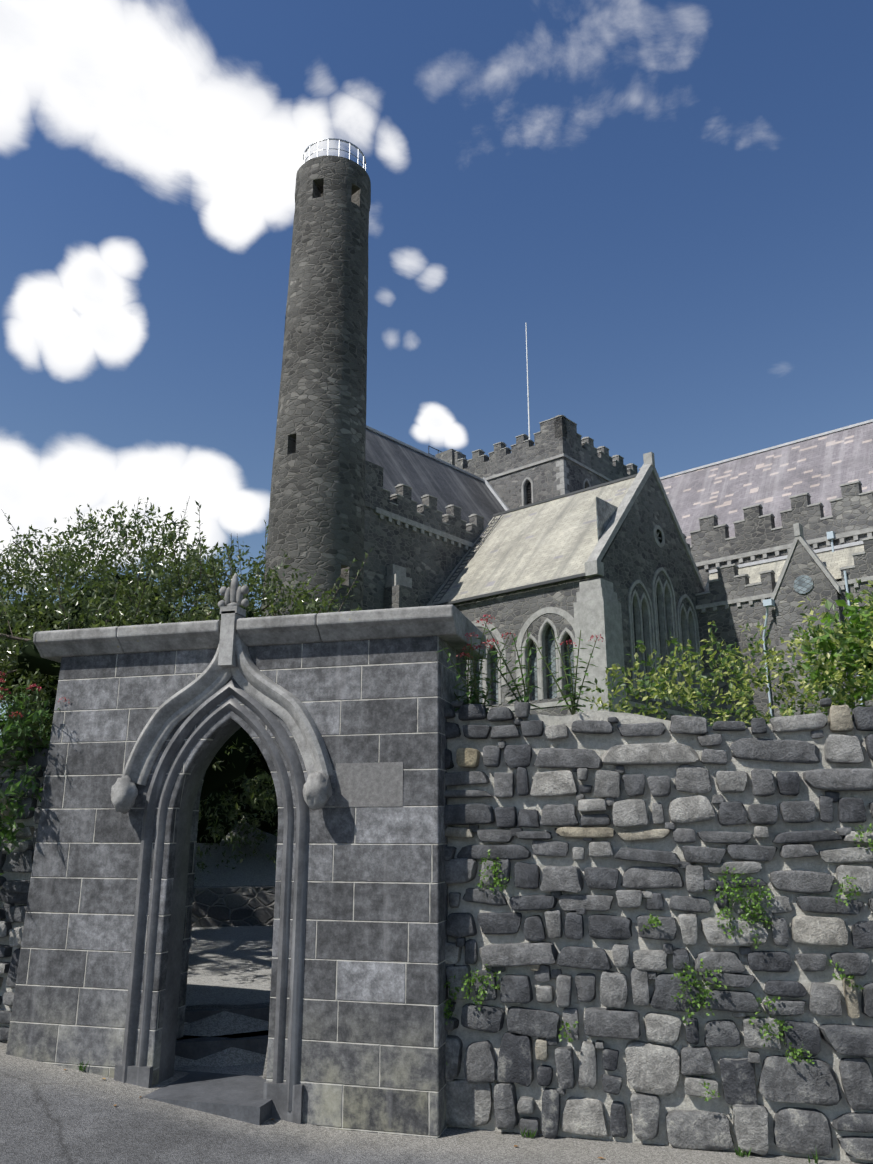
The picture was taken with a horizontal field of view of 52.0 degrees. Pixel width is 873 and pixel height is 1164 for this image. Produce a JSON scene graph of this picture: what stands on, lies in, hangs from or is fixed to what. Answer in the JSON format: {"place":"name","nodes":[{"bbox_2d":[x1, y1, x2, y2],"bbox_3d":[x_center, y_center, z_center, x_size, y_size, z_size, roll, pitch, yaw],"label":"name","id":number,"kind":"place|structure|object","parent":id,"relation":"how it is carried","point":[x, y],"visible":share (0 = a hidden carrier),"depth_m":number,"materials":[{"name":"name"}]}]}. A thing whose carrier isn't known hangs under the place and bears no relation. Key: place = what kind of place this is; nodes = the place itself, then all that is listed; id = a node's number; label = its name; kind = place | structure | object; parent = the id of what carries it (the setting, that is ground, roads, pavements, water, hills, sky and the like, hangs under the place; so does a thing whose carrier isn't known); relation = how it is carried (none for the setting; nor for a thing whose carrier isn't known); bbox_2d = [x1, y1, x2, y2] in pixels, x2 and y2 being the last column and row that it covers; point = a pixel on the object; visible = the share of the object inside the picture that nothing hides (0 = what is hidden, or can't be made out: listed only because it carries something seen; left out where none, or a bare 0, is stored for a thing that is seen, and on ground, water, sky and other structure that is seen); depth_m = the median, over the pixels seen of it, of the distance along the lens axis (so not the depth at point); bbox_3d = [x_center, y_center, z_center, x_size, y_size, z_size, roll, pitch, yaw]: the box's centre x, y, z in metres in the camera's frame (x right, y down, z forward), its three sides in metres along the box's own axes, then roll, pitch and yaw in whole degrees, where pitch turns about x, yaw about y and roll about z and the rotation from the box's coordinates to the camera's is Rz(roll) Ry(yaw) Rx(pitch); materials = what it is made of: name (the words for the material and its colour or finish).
{"place":"outdoors","nodes":[
{"label":"outdoors","id":0,"kind":"place"},
{"bbox_2d":[0,745,48,1041],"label":"rubble wall","id":1,"kind":"structure","parent":0,"point":[14,892],"depth_m":7.47,"materials":[{"name":"grey stone"}]},
{"bbox_2d":[0,689,50,875],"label":"climbing plant","id":2,"kind":"object","parent":1,"relation":"on","point":[12,806],"visible":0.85,"depth_m":7.46,"materials":[{"name":"green plant"}]},
{"bbox_2d":[0,671,68,761],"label":"valerian plant","id":3,"kind":"object","parent":1,"relation":"on","point":[34,740],"depth_m":7.61,"materials":[{"name":"green plant"}]},
{"bbox_2d":[0,822,872,1163],"bbox_3d":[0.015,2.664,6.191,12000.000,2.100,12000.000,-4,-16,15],"label":"ground","id":4,"kind":"structure","parent":0,"point":[52,1114],"depth_m":5.89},
{"bbox_2d":[0,623,277,881],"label":"foliage","id":5,"kind":"object","parent":4,"relation":"on","point":[215,781],"depth_m":11.11,"materials":[{"name":"green plant"}]},
{"bbox_2d":[0,500,361,747],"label":"evergreen shrub","id":6,"kind":"object","parent":4,"relation":"on","point":[44,592],"depth_m":10.18,"materials":[{"name":"green plant"}]},
{"bbox_2d":[0,496,371,671],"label":"evergreen shrub shoots","id":7,"kind":"object","parent":6,"relation":"on","point":[163,578],"visible":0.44,"depth_m":9.55,"materials":[{"name":"green plant"}]},
{"bbox_2d":[143,1002,271,1124],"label":"gate steps","id":8,"kind":"structure","parent":4,"relation":"on","point":[236,1097],"depth_m":6.58,"materials":[{"name":"grey stone"}]},
{"bbox_2d":[191,885,274,926],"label":"path walls","id":9,"kind":"structure","parent":4,"relation":"on","point":[218,906],"depth_m":12.78,"materials":[{"name":"grey stone"}]},
{"bbox_2d":[6,636,466,1137],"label":"wall","id":10,"kind":"structure","parent":4,"relation":"on","point":[374,1033],"depth_m":6.76,"materials":[{"name":"grey stone"}]},
{"bbox_2d":[114,679,308,1123],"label":"door jamb mouldings","id":11,"kind":"structure","parent":10,"relation":"attached to","point":[287,1100],"depth_m":6.78,"materials":[{"name":"stone"}]},
{"bbox_2d":[111,772,331,813],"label":"carved label stops","id":12,"kind":"object","parent":10,"relation":"attached to","point":[317,790],"visible":1,"depth_m":6.63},
{"bbox_2d":[122,611,333,785],"bbox_3d":[-1.652,0.852,7.097,1.793,1.468,0.160,-4,-16,15],"label":"hood mould","id":13,"kind":"object","parent":10,"relation":"attached to","point":[231,658],"visible":0.94,"depth_m":7.12,"materials":[{"name":"stone"}]},
{"bbox_2d":[218,573,248,616],"bbox_3d":[-1.653,0.098,7.307,0.270,0.362,0.160,-4,-16,15],"label":"finial","id":14,"kind":"object","parent":13,"relation":"on","point":[234,592],"visible":1,"depth_m":7.27,"materials":[{"name":"stone"}]},
{"bbox_2d":[33,604,485,662],"bbox_3d":[-1.500,0.543,7.689,3.679,0.210,1.199,-4,-16,15],"label":"pier coping","id":15,"kind":"object","parent":10,"relation":"on","point":[452,625],"visible":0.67,"depth_m":7.11,"materials":[{"name":"stone"}]},
{"bbox_2d":[335,762,402,806],"bbox_3d":[-0.500,1.509,6.665,0.530,0.320,0.024,-4,-16,15],"label":"inscription plaque","id":16,"kind":"object","parent":10,"relation":"attached to","point":[377,784],"visible":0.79,"depth_m":6.65,"materials":[{"name":"stone"}]},
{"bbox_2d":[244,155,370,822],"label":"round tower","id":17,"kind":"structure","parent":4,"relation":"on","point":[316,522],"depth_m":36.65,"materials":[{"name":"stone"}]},
{"bbox_2d":[303,138,365,170],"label":"railing","id":18,"kind":"object","parent":17,"relation":"on","point":[339,149],"visible":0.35,"depth_m":40.20,"materials":[{"name":"grey metal"}]},
{"bbox_2d":[305,140,362,164],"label":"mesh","id":19,"kind":"object","parent":18,"relation":"attached to","point":[338,151],"visible":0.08,"depth_m":40.03,"materials":[{"name":"silver metal"}]},
{"bbox_2d":[363,460,484,609],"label":"church wall","id":20,"kind":"structure","parent":4,"relation":"on","point":[416,555],"depth_m":43.67,"materials":[{"name":"stone"}]},
{"bbox_2d":[365,428,504,527],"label":"roof","id":21,"kind":"structure","parent":20,"relation":"on","point":[423,474],"depth_m":51.28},
{"bbox_2d":[366,425,508,510],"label":"roof ridge","id":22,"kind":"structure","parent":21,"relation":"attached to","point":[495,494],"depth_m":55.58,"materials":[{"name":"grey stone"}]},
{"bbox_2d":[77,1060,817,1163],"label":"grass tufts","id":23,"kind":"object","parent":4,"relation":"on","point":[738,1152],"visible":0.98,"depth_m":5.59,"materials":[{"name":"green plant"}]},
{"bbox_2d":[463,436,630,509],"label":"central tower","id":24,"kind":"structure","parent":4,"relation":"on","point":[542,477],"depth_m":56.46,"materials":[{"name":"stone"}]},
{"bbox_2d":[526,323,529,439],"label":"flagpole","id":25,"kind":"object","parent":24,"relation":"on","point":[527,385],"visible":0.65,"depth_m":64.34,"materials":[{"name":"white metal"}]},
{"bbox_2d":[526,483,531,503],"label":"belfry louvres","id":26,"kind":"object","parent":24,"relation":"attached to","point":[529,498],"visible":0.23,"depth_m":56.40,"materials":[{"name":"black wood"}]},
{"bbox_2d":[435,415,640,505],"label":"battlements","id":27,"kind":"object","parent":24,"relation":"attached to","point":[557,426],"visible":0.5,"depth_m":57.02,"materials":[{"name":"grey stone"}]},
{"bbox_2d":[429,452,705,717],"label":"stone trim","id":28,"kind":"structure","parent":4,"relation":"on","point":[597,608],"depth_m":37.52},
{"bbox_2d":[432,514,501,602],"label":"roof ladder","id":29,"kind":"object","parent":28,"relation":"attached to","point":[469,552],"visible":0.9,"depth_m":46.36,"materials":[{"name":"grey"}]},
{"bbox_2d":[426,477,634,605],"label":"roof","id":30,"kind":"structure","parent":28,"relation":"on","point":[553,539],"depth_m":43.65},
{"bbox_2d":[430,474,636,605],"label":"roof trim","id":31,"kind":"structure","parent":28,"relation":"attached to","point":[543,582],"depth_m":42.38,"materials":[{"name":"grey metal"}]},
{"bbox_2d":[476,497,690,704],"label":"window panes","id":32,"kind":"structure","parent":28,"relation":"attached to","point":[605,511],"depth_m":39.61,"materials":[{"name":"grey glass"}]},
{"bbox_2d":[467,525,704,711],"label":"window surrounds","id":33,"kind":"object","parent":28,"relation":"attached to","point":[678,618],"visible":0.56,"depth_m":40.61,"materials":[{"name":"stone"}]},
{"bbox_2d":[583,471,704,720],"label":"gable wall","id":34,"kind":"structure","parent":28,"relation":"attached to","point":[634,552],"depth_m":41.58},
{"bbox_2d":[582,579,872,725],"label":"variegated shrub","id":35,"kind":"object","parent":4,"relation":"in","point":[689,694],"visible":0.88,"depth_m":7.02,"materials":[{"name":"green plant"}]},
{"bbox_2d":[683,480,872,727],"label":"chancel walls","id":36,"kind":"structure","parent":4,"relation":"on","point":[729,602],"depth_m":42.81,"materials":[{"name":"grey stone"}]},
{"bbox_2d":[661,422,872,545],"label":"roof","id":37,"kind":"structure","parent":36,"relation":"on","point":[821,469],"depth_m":48.92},
{"bbox_2d":[660,419,872,573],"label":"roof trim","id":38,"kind":"structure","parent":37,"relation":"attached to","point":[771,448],"depth_m":48.82,"materials":[{"name":"grey stone"}]},
{"bbox_2d":[705,544,863,591],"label":"aisle lean to roof","id":39,"kind":"object","parent":36,"relation":"attached to","point":[834,561],"depth_m":42.70,"materials":[{"name":"stone"}]},
{"bbox_2d":[794,575,812,593],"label":"round window","id":40,"kind":"structure","parent":36,"relation":"attached to","point":[803,584],"depth_m":41.05,"materials":[{"name":"grey glass"}]},
{"bbox_2d":[763,531,862,715],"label":"downpipes","id":41,"kind":"object","parent":36,"relation":"attached to","point":[767,603],"visible":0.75,"depth_m":41.69,"materials":[{"name":"grey metal"}]},
{"bbox_2d":[797,591,872,715],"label":"shrub","id":42,"kind":"object","parent":4,"relation":"in","point":[854,619],"depth_m":7.05,"materials":[{"name":"green plant"}]},
{"bbox_2d":[0,0,872,819],"label":"sky","id":43,"kind":"structure","parent":0,"point":[673,199],"materials":[{"name":"blue"}]},
{"bbox_2d":[452,577,582,716],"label":"chapel side wall","id":44,"kind":"structure","parent":0,"point":[512,612],"depth_m":39.83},
{"bbox_2d":[444,698,872,1162],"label":"rubble wall","id":45,"kind":"structure","parent":0,"point":[653,1071],"depth_m":6.09,"materials":[{"name":"grey stone"}]},
{"bbox_2d":[436,614,603,714],"bbox_3d":[0.546,0.623,6.900,1.507,0.853,0.807,-4,-16,15],"label":"valerian plant","id":46,"kind":"object","parent":45,"relation":"on","point":[470,683],"depth_m":6.85,"materials":[{"name":"green plant"}]},
{"bbox_2d":[443,823,872,1101],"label":"wall plants","id":47,"kind":"object","parent":45,"relation":"attached to","point":[655,920],"depth_m":5.91,"materials":[{"name":"green plant"}]}
]}

